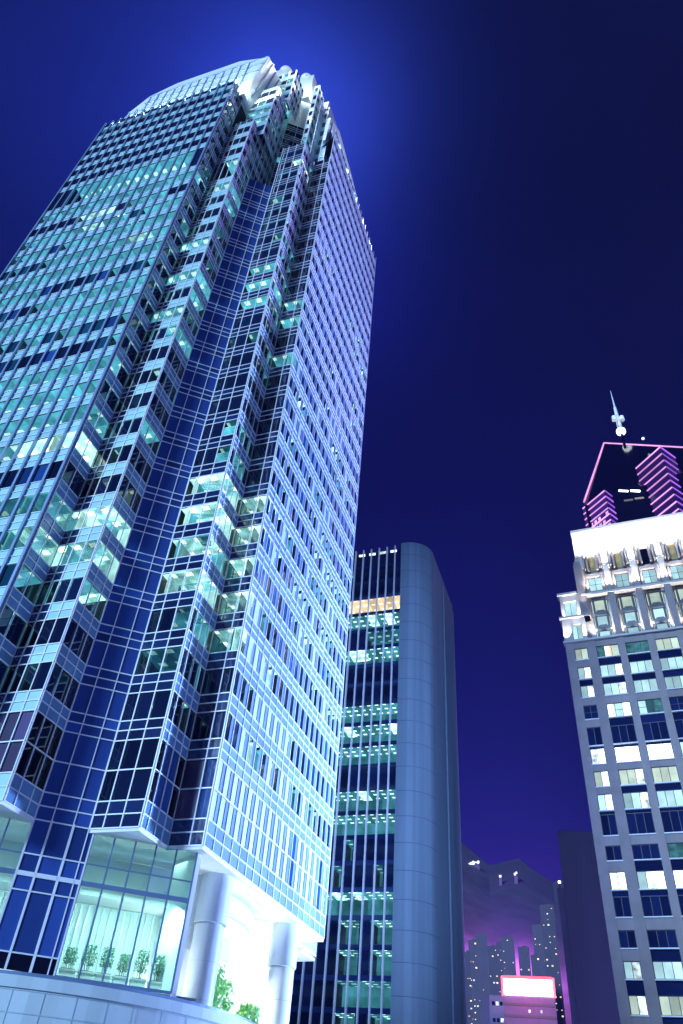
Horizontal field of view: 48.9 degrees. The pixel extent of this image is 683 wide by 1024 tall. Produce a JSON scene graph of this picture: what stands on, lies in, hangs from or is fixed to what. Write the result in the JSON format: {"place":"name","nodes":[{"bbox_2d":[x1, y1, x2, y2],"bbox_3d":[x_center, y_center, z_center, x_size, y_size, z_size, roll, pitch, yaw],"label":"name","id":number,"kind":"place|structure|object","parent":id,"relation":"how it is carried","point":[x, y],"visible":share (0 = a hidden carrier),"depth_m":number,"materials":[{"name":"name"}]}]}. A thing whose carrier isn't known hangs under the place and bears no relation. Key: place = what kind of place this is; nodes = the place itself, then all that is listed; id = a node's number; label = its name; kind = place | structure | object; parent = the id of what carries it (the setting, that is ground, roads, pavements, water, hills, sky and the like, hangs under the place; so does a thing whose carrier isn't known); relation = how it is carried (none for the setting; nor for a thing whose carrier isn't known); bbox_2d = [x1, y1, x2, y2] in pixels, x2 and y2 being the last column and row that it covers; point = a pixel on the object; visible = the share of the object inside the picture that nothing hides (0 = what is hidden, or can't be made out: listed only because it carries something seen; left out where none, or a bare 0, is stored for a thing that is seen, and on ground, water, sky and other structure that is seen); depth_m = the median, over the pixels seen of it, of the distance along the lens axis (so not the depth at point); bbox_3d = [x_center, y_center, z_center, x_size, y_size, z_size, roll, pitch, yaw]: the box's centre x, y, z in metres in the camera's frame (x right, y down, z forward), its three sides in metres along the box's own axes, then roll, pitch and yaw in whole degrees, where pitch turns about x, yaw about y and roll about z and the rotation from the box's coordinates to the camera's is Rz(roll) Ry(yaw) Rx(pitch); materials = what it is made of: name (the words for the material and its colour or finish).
{"place":"outdoors","nodes":[
{"label":"outdoors","id":0,"kind":"place"},
{"bbox_2d":[0,0,682,881],"label":"sky","id":1,"kind":"structure","parent":0,"point":[516,166],"materials":[{"name":"blue"}]},
{"bbox_2d":[461,842,578,1023],"bbox_3d":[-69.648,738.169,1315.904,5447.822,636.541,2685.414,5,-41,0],"label":"hill","id":2,"kind":"structure","parent":0,"point":[494,910],"depth_m":1249.64,"materials":[{"name":"purple"}]},
{"bbox_2d":[465,950,472,1023],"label":"apartment tower","id":3,"kind":"structure","parent":2,"relation":"on","point":[468,988],"depth_m":593.65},
{"bbox_2d":[468,939,479,1023],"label":"apartment tower","id":4,"kind":"structure","parent":2,"relation":"on","point":[472,944],"depth_m":698.66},
{"bbox_2d":[475,933,489,1023],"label":"apartment tower","id":5,"kind":"structure","parent":2,"relation":"on","point":[483,968],"depth_m":824.09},
{"bbox_2d":[487,945,499,995],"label":"apartment tower","id":6,"kind":"structure","parent":2,"relation":"on","point":[493,970],"depth_m":667.65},
{"bbox_2d":[501,936,515,982],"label":"apartment tower","id":7,"kind":"structure","parent":2,"relation":"on","point":[508,956],"depth_m":776.50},
{"bbox_2d":[518,946,530,995],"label":"apartment tower","id":8,"kind":"structure","parent":2,"relation":"on","point":[524,961],"depth_m":685.14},
{"bbox_2d":[532,924,545,996],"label":"apartment tower","id":9,"kind":"structure","parent":2,"relation":"on","point":[538,939],"depth_m":794.91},
{"bbox_2d":[540,904,565,1023],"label":"apartment tower","id":10,"kind":"structure","parent":2,"relation":"on","point":[551,953],"depth_m":735.67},
{"label":"ground","id":11,"kind":"structure","parent":0,"visible":0},
{"bbox_2d":[0,969,255,1023],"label":"podium","id":12,"kind":"object","parent":11,"relation":"on","point":[29,998],"visible":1,"depth_m":47.47,"materials":[{"name":"stone"}]},
{"bbox_2d":[0,56,375,1023],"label":"skyscraper","id":13,"kind":"structure","parent":12,"relation":"on","point":[186,288],"depth_m":77.87,"materials":[{"name":"glass"}]},
{"bbox_2d":[0,605,13,635],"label":"window","id":14,"kind":"structure","parent":13,"relation":"in","point":[5,618],"depth_m":61.40,"materials":[{"name":"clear glass"}]},
{"bbox_2d":[0,712,19,740],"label":"window","id":15,"kind":"structure","parent":13,"relation":"in","point":[9,727],"depth_m":56.73,"materials":[{"name":"purple glass"}]},
{"bbox_2d":[0,742,22,771],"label":"window","id":16,"kind":"structure","parent":13,"relation":"in","point":[14,749],"depth_m":54.77,"materials":[{"name":"purple glass"}]},
{"bbox_2d":[6,614,25,645],"bbox_3d":[-27.052,9.792,62.281,0.030,2.495,1.597,-9,-43,16],"label":"window","id":17,"kind":"structure","parent":13,"relation":"in","point":[14,633],"depth_m":62.35,"materials":[{"name":"blue glass"}]},
{"bbox_2d":[14,564,30,592],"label":"window","id":18,"kind":"structure","parent":13,"relation":"in","point":[25,572],"depth_m":64.13,"materials":[{"name":"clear glass"}]},
{"bbox_2d":[13,711,33,739],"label":"window","id":19,"kind":"structure","parent":13,"relation":"in","point":[23,725],"depth_m":56.38,"materials":[{"name":"purple glass"}]},
{"bbox_2d":[16,743,32,775],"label":"window","id":20,"kind":"structure","parent":13,"relation":"in","point":[25,756],"depth_m":55.00,"materials":[{"name":"black glass"}]},
{"bbox_2d":[19,664,38,690],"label":"window","id":21,"kind":"structure","parent":13,"relation":"in","point":[26,683],"depth_m":59.54,"materials":[{"name":"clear glass"}]},
{"bbox_2d":[24,573,42,603],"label":"window","id":22,"kind":"structure","parent":13,"relation":"in","point":[33,588],"depth_m":65.18,"materials":[{"name":"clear glass"}]},
{"bbox_2d":[25,749,43,783],"bbox_3d":[-22.876,18.904,55.776,0.030,2.350,1.360,-9,-43,16],"label":"window","id":23,"kind":"structure","parent":13,"relation":"in","point":[37,757],"depth_m":55.85,"materials":[{"name":"black glass"}]},
{"bbox_2d":[28,712,43,744],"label":"window","id":24,"kind":"structure","parent":13,"relation":"in","point":[39,717],"depth_m":56.60,"materials":[{"name":"black glass"}]},
{"bbox_2d":[32,662,51,689],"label":"window","id":25,"kind":"structure","parent":13,"relation":"in","point":[44,669],"depth_m":59.15,"materials":[{"name":"blue glass"}]},
{"bbox_2d":[34,757,51,789],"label":"window","id":26,"kind":"structure","parent":13,"relation":"in","point":[47,763],"depth_m":56.74,"materials":[{"name":"black glass"}]},
{"bbox_2d":[36,718,53,752],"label":"window","id":27,"kind":"structure","parent":13,"relation":"in","point":[44,737],"depth_m":57.47,"materials":[{"name":"black glass"}]},
{"bbox_2d":[37,619,55,644],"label":"window","id":28,"kind":"structure","parent":13,"relation":"in","point":[49,624],"depth_m":62.27,"materials":[{"name":"blue glass"}]},
{"bbox_2d":[41,537,57,565],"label":"window","id":29,"kind":"structure","parent":13,"relation":"in","point":[48,552],"depth_m":67.95,"materials":[{"name":"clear glass"}]},
{"bbox_2d":[47,726,61,758],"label":"window","id":30,"kind":"structure","parent":13,"relation":"in","point":[57,734],"depth_m":58.35,"materials":[{"name":"black glass"}]},
{"bbox_2d":[49,618,68,642],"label":"window","id":31,"kind":"structure","parent":13,"relation":"in","point":[61,623],"depth_m":61.93,"materials":[{"name":"blue glass"}]},
{"bbox_2d":[54,670,70,702],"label":"window","id":32,"kind":"structure","parent":13,"relation":"in","point":[63,683],"depth_m":60.24,"materials":[{"name":"clear glass"}]},
{"bbox_2d":[56,502,71,529],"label":"window","id":33,"kind":"structure","parent":13,"relation":"in","point":[64,514],"depth_m":70.73,"materials":[{"name":"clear glass"}]},
{"bbox_2d":[69,626,85,655],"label":"window","id":34,"kind":"structure","parent":13,"relation":"in","point":[80,635],"depth_m":63.01,"materials":[{"name":"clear glass"}]},
{"bbox_2d":[99,771,116,800],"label":"window","id":35,"kind":"structure","parent":13,"relation":"in","point":[110,777],"depth_m":57.76,"materials":[{"name":"blue glass"}]},
{"bbox_2d":[108,741,125,769],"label":"window","id":36,"kind":"structure","parent":13,"relation":"in","point":[117,752],"depth_m":59.37,"materials":[{"name":"blue glass"}]},
{"bbox_2d":[112,770,133,799],"bbox_3d":[-16.646,20.911,57.376,1.408,2.350,0.030,-9,-43,16],"label":"window","id":37,"kind":"structure","parent":13,"relation":"in","point":[124,779],"depth_m":57.40,"materials":[{"name":"blue glass"}]},
{"bbox_2d":[121,694,137,720],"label":"window","id":38,"kind":"structure","parent":13,"relation":"in","point":[132,698],"depth_m":62.14,"materials":[{"name":"blue glass"}]},
{"bbox_2d":[120,740,141,768],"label":"window","id":39,"kind":"structure","parent":13,"relation":"in","point":[132,749],"depth_m":59.02,"materials":[{"name":"blue glass"}]},
{"bbox_2d":[129,769,151,798],"bbox_3d":[-15.174,20.672,56.951,1.535,2.350,0.030,-9,-43,16],"label":"window","id":40,"kind":"structure","parent":13,"relation":"in","point":[141,779],"depth_m":56.97,"materials":[{"name":"blue glass"}]},
{"bbox_2d":[135,650,150,674],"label":"window","id":41,"kind":"structure","parent":13,"relation":"in","point":[144,655],"depth_m":64.96,"materials":[{"name":"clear glass"}]},
{"bbox_2d":[134,692,153,719],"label":"window","id":42,"kind":"structure","parent":13,"relation":"in","point":[145,700],"depth_m":61.77,"materials":[{"name":"blue glass"}]},
{"bbox_2d":[137,738,159,767],"bbox_3d":[-14.999,18.826,58.586,1.535,2.395,0.030,-9,-43,16],"label":"window","id":43,"kind":"structure","parent":13,"relation":"in","point":[149,748],"depth_m":58.59,"materials":[{"name":"blue glass"}]},
{"bbox_2d":[146,648,165,673],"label":"window","id":44,"kind":"structure","parent":13,"relation":"in","point":[157,655],"depth_m":64.60,"materials":[{"name":"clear glass"}]},
{"bbox_2d":[150,690,170,717],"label":"window","id":45,"kind":"structure","parent":13,"relation":"in","point":[161,700],"depth_m":61.35,"materials":[{"name":"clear glass"}]},
{"bbox_2d":[158,608,175,631],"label":"window","id":46,"kind":"structure","parent":13,"relation":"in","point":[167,617],"depth_m":67.35,"materials":[{"name":"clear glass"}]},
{"bbox_2d":[162,646,181,671],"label":"window","id":47,"kind":"structure","parent":13,"relation":"in","point":[173,653],"depth_m":64.17,"materials":[{"name":"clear glass"}]},
{"bbox_2d":[168,571,185,592],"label":"window","id":48,"kind":"structure","parent":13,"relation":"in","point":[177,579],"depth_m":70.15,"materials":[{"name":"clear glass"}]},
{"bbox_2d":[173,606,191,629],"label":"window","id":49,"kind":"structure","parent":13,"relation":"in","point":[183,613],"depth_m":66.96,"materials":[{"name":"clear glass"}]},
{"bbox_2d":[174,789,198,818],"bbox_3d":[-12.207,23.154,59.435,1.811,2.350,0.030,-9,-43,16],"label":"window","id":50,"kind":"structure","parent":13,"relation":"in","point":[187,800],"depth_m":59.45,"materials":[{"name":"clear glass"}]},
{"bbox_2d":[0,71,374,913],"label":"windows","id":51,"kind":"structure","parent":13,"relation":"in","point":[259,451],"depth_m":90.54,"materials":[{"name":"blue glass"}]},
{"bbox_2d":[183,569,200,590],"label":"window","id":52,"kind":"structure","parent":13,"relation":"in","point":[192,576],"depth_m":69.73,"materials":[{"name":"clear glass"}]},
{"bbox_2d":[181,759,204,788],"bbox_3d":[-12.033,21.308,61.071,1.811,2.395,0.030,-9,-43,16],"label":"window","id":53,"kind":"structure","parent":13,"relation":"in","point":[193,771],"depth_m":61.07,"materials":[{"name":"clear glass"}]},
{"bbox_2d":[192,535,208,554],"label":"window","id":54,"kind":"structure","parent":13,"relation":"in","point":[200,544],"depth_m":72.50,"materials":[{"name":"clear glass"}]},
{"bbox_2d":[191,712,213,739],"bbox_3d":[-11.741,18.214,63.813,1.811,2.495,0.030,-9,-43,16],"label":"window","id":55,"kind":"structure","parent":13,"relation":"in","point":[203,721],"depth_m":63.83,"materials":[{"name":"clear glass"}]},
{"bbox_2d":[196,789,211,817],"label":"window","id":56,"kind":"structure","parent":13,"relation":"in","point":[206,793],"depth_m":59.02,"materials":[{"name":"blue glass"}]},
{"bbox_2d":[202,759,216,786],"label":"window","id":57,"kind":"structure","parent":13,"relation":"in","point":[211,766],"depth_m":60.65,"materials":[{"name":"blue glass"}]},
{"bbox_2d":[201,669,222,693],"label":"window","id":58,"kind":"structure","parent":13,"relation":"in","point":[212,679],"depth_m":66.62,"materials":[{"name":"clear glass"}]},
{"bbox_2d":[211,711,225,737],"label":"window","id":59,"kind":"structure","parent":13,"relation":"in","point":[218,730],"depth_m":63.41,"materials":[{"name":"blue glass"}]},
{"bbox_2d":[210,629,230,652],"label":"window","id":60,"kind":"structure","parent":13,"relation":"in","point":[220,640],"depth_m":69.47,"materials":[{"name":"teal glass"}]},
{"bbox_2d":[220,668,233,692],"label":"window","id":61,"kind":"structure","parent":13,"relation":"in","point":[228,675],"depth_m":66.21,"materials":[{"name":"blue glass"}]},
{"bbox_2d":[218,592,237,613],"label":"window","id":62,"kind":"structure","parent":13,"relation":"in","point":[228,601],"depth_m":72.22,"materials":[{"name":"teal glass"}]},
{"bbox_2d":[226,558,244,578],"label":"window","id":63,"kind":"structure","parent":13,"relation":"in","point":[235,567],"depth_m":75.01,"materials":[{"name":"teal glass"}]},
{"bbox_2d":[233,526,250,545],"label":"window","id":64,"kind":"structure","parent":13,"relation":"in","point":[241,537],"depth_m":77.78,"materials":[{"name":"teal glass"}]},
{"bbox_2d":[239,497,256,514],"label":"window","id":65,"kind":"structure","parent":13,"relation":"in","point":[248,505],"depth_m":80.55,"materials":[{"name":"teal glass"}]},
{"bbox_2d":[212,962,225,1007],"bbox_3d":[-10.228,37.259,58.662,2.249,3.852,2.169,5,-41,0],"label":"bamboo plant","id":66,"kind":"object","parent":12,"relation":"on","point":[219,979],"visible":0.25,"depth_m":58.75,"materials":[{"name":"green plant"}]},
{"bbox_2d":[213,977,234,1011],"bbox_3d":[-9.705,39.107,60.234,2.283,3.249,2.275,25,-45,-21],"label":"bamboo plant","id":67,"kind":"object","parent":12,"relation":"on","point":[226,1006],"visible":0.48,"depth_m":60.30,"materials":[{"name":"green plant"}]},
{"bbox_2d":[236,1002,261,1023],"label":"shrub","id":68,"kind":"object","parent":12,"relation":"on","point":[247,1010],"visible":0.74,"depth_m":62.53,"materials":[{"name":"green plant"}]},
{"bbox_2d":[289,542,466,1023],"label":"office block","id":69,"kind":"structure","parent":11,"relation":"on","point":[390,949],"depth_m":130.06,"materials":[{"name":"glass"}]},
{"bbox_2d":[482,995,504,1023],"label":"office block","id":70,"kind":"structure","parent":11,"relation":"on","point":[492,1009],"depth_m":300.26,"materials":[{"name":"purple concrete"}]},
{"bbox_2d":[501,975,557,1023],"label":"hotel block","id":71,"kind":"structure","parent":11,"relation":"on","point":[532,1005],"depth_m":274.17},
{"bbox_2d":[557,830,620,1023],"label":"apartment block","id":72,"kind":"structure","parent":11,"relation":"on","point":[591,982],"depth_m":163.97,"materials":[{"name":"concrete"}]},
{"bbox_2d":[557,512,682,1023],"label":"stone tower","id":73,"kind":"structure","parent":11,"relation":"on","point":[621,620],"depth_m":125.75,"materials":[{"name":"grey stone"}]},
{"bbox_2d":[587,727,603,746],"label":"window","id":74,"kind":"structure","parent":73,"relation":"in","point":[594,734],"depth_m":127.75,"materials":[{"name":"blue glass"}]},
{"bbox_2d":[590,748,606,764],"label":"window","id":75,"kind":"structure","parent":73,"relation":"in","point":[598,757],"depth_m":125.49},
{"bbox_2d":[593,771,610,787],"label":"window","id":76,"kind":"structure","parent":73,"relation":"in","point":[601,778],"depth_m":122.91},
{"bbox_2d":[597,794,614,811],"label":"window","id":77,"kind":"structure","parent":73,"relation":"in","point":[605,801],"depth_m":120.39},
{"bbox_2d":[596,644,619,658],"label":"window","id":78,"kind":"structure","parent":73,"relation":"in","point":[608,651],"depth_m":136.95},
{"bbox_2d":[600,814,618,836],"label":"window","id":79,"kind":"structure","parent":73,"relation":"in","point":[608,821],"depth_m":118.06,"materials":[{"name":"blue glass"}]},
{"bbox_2d":[599,663,623,677],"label":"window","id":80,"kind":"structure","parent":73,"relation":"in","point":[610,670],"depth_m":134.37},
{"bbox_2d":[605,846,622,861],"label":"window","id":81,"kind":"structure","parent":73,"relation":"in","point":[613,853],"depth_m":115.24,"materials":[{"name":"blue glass"}]},
{"bbox_2d":[603,681,627,695],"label":"window","id":82,"kind":"structure","parent":73,"relation":"in","point":[617,688],"depth_m":131.96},
{"bbox_2d":[609,872,627,890],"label":"window","id":83,"kind":"structure","parent":73,"relation":"in","point":[618,882],"depth_m":112.60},
{"bbox_2d":[606,702,632,718],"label":"window","id":84,"kind":"structure","parent":73,"relation":"in","point":[623,709],"depth_m":129.29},
{"bbox_2d":[613,896,632,917],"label":"window","id":85,"kind":"structure","parent":73,"relation":"in","point":[622,906],"depth_m":110.29,"materials":[{"name":"blue glass"}]},
{"bbox_2d":[610,724,637,744],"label":"window","id":86,"kind":"structure","parent":73,"relation":"in","point":[621,734],"depth_m":126.32,"materials":[{"name":"blue glass"}]},
{"bbox_2d":[614,745,641,762],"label":"window","id":87,"kind":"structure","parent":73,"relation":"in","point":[625,754],"depth_m":124.03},
{"bbox_2d":[618,930,637,948],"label":"window","id":88,"kind":"structure","parent":73,"relation":"in","point":[627,938],"depth_m":107.50,"materials":[{"name":"blue glass"}]},
{"bbox_2d":[618,768,645,786],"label":"window","id":89,"kind":"structure","parent":73,"relation":"in","point":[628,777],"depth_m":121.45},
{"bbox_2d":[623,961,642,980],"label":"window","id":90,"kind":"structure","parent":73,"relation":"in","point":[632,969],"depth_m":104.90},
{"bbox_2d":[622,791,650,809],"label":"window","id":91,"kind":"structure","parent":73,"relation":"in","point":[633,800],"depth_m":118.96,"materials":[{"name":"glass"}]},
{"bbox_2d":[625,640,649,654],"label":"window","id":92,"kind":"structure","parent":73,"relation":"in","point":[641,647],"depth_m":135.39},
{"bbox_2d":[628,995,649,1016],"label":"window","id":93,"kind":"structure","parent":73,"relation":"in","point":[638,1004],"depth_m":102.15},
{"bbox_2d":[626,812,655,835],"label":"window","id":94,"kind":"structure","parent":73,"relation":"in","point":[641,823],"depth_m":116.63,"materials":[{"name":"blue glass"}]},
{"bbox_2d":[629,659,654,674],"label":"window","id":95,"kind":"structure","parent":73,"relation":"in","point":[644,666],"depth_m":132.80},
{"bbox_2d":[633,678,658,692],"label":"window","id":96,"kind":"structure","parent":73,"relation":"in","point":[644,685],"depth_m":130.39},
{"bbox_2d":[631,844,661,860],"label":"window","id":97,"kind":"structure","parent":73,"relation":"in","point":[644,852],"depth_m":113.79,"materials":[{"name":"blue glass"}]},
{"bbox_2d":[637,698,664,715],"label":"window","id":98,"kind":"structure","parent":73,"relation":"in","point":[652,706],"depth_m":127.72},
{"bbox_2d":[636,870,666,890],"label":"window","id":99,"kind":"structure","parent":73,"relation":"in","point":[647,880],"depth_m":111.18,"materials":[{"name":"glass"}]},
{"bbox_2d":[642,721,670,742],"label":"window","id":100,"kind":"structure","parent":73,"relation":"in","point":[653,731],"depth_m":124.76,"materials":[{"name":"blue glass"}]},
{"bbox_2d":[641,895,672,917],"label":"window","id":101,"kind":"structure","parent":73,"relation":"in","point":[659,906],"depth_m":108.82,"materials":[{"name":"blue glass"}]},
{"bbox_2d":[646,743,674,760],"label":"window","id":102,"kind":"structure","parent":73,"relation":"in","point":[661,751],"depth_m":122.46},
{"bbox_2d":[647,930,679,949],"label":"window","id":103,"kind":"structure","parent":73,"relation":"in","point":[658,939],"depth_m":106.01,"materials":[{"name":"blue glass"}]},
{"bbox_2d":[651,766,680,783],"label":"window","id":104,"kind":"structure","parent":73,"relation":"in","point":[667,774],"depth_m":119.89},
{"bbox_2d":[652,961,682,980],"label":"window","id":105,"kind":"structure","parent":73,"relation":"in","point":[663,970],"depth_m":103.50,"materials":[{"name":"glass"}]},
{"bbox_2d":[655,637,680,651],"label":"window","id":106,"kind":"structure","parent":73,"relation":"in","point":[665,644],"depth_m":133.81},
{"bbox_2d":[656,789,682,807],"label":"window","id":107,"kind":"structure","parent":73,"relation":"in","point":[666,798],"depth_m":117.43,"materials":[{"name":"glass"}]},
{"bbox_2d":[658,996,682,1017],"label":"window","id":108,"kind":"structure","parent":73,"relation":"in","point":[670,1006],"depth_m":100.88,"materials":[{"name":"glass"}]},
{"bbox_2d":[659,656,682,670],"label":"window","id":109,"kind":"structure","parent":73,"relation":"in","point":[670,663],"depth_m":131.31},
{"bbox_2d":[660,810,682,833],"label":"window","id":110,"kind":"structure","parent":73,"relation":"in","point":[672,821],"depth_m":115.24,"materials":[{"name":"blue glass"}]},
{"bbox_2d":[664,675,682,689],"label":"window","id":111,"kind":"structure","parent":73,"relation":"in","point":[672,682],"depth_m":129.00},
{"bbox_2d":[667,843,682,859],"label":"window","id":112,"kind":"structure","parent":73,"relation":"in","point":[675,850],"depth_m":112.53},
{"bbox_2d":[582,391,682,527],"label":"neon tower","id":113,"kind":"structure","parent":11,"relation":"on","point":[629,482],"depth_m":321.91,"materials":[{"name":"black glass"}]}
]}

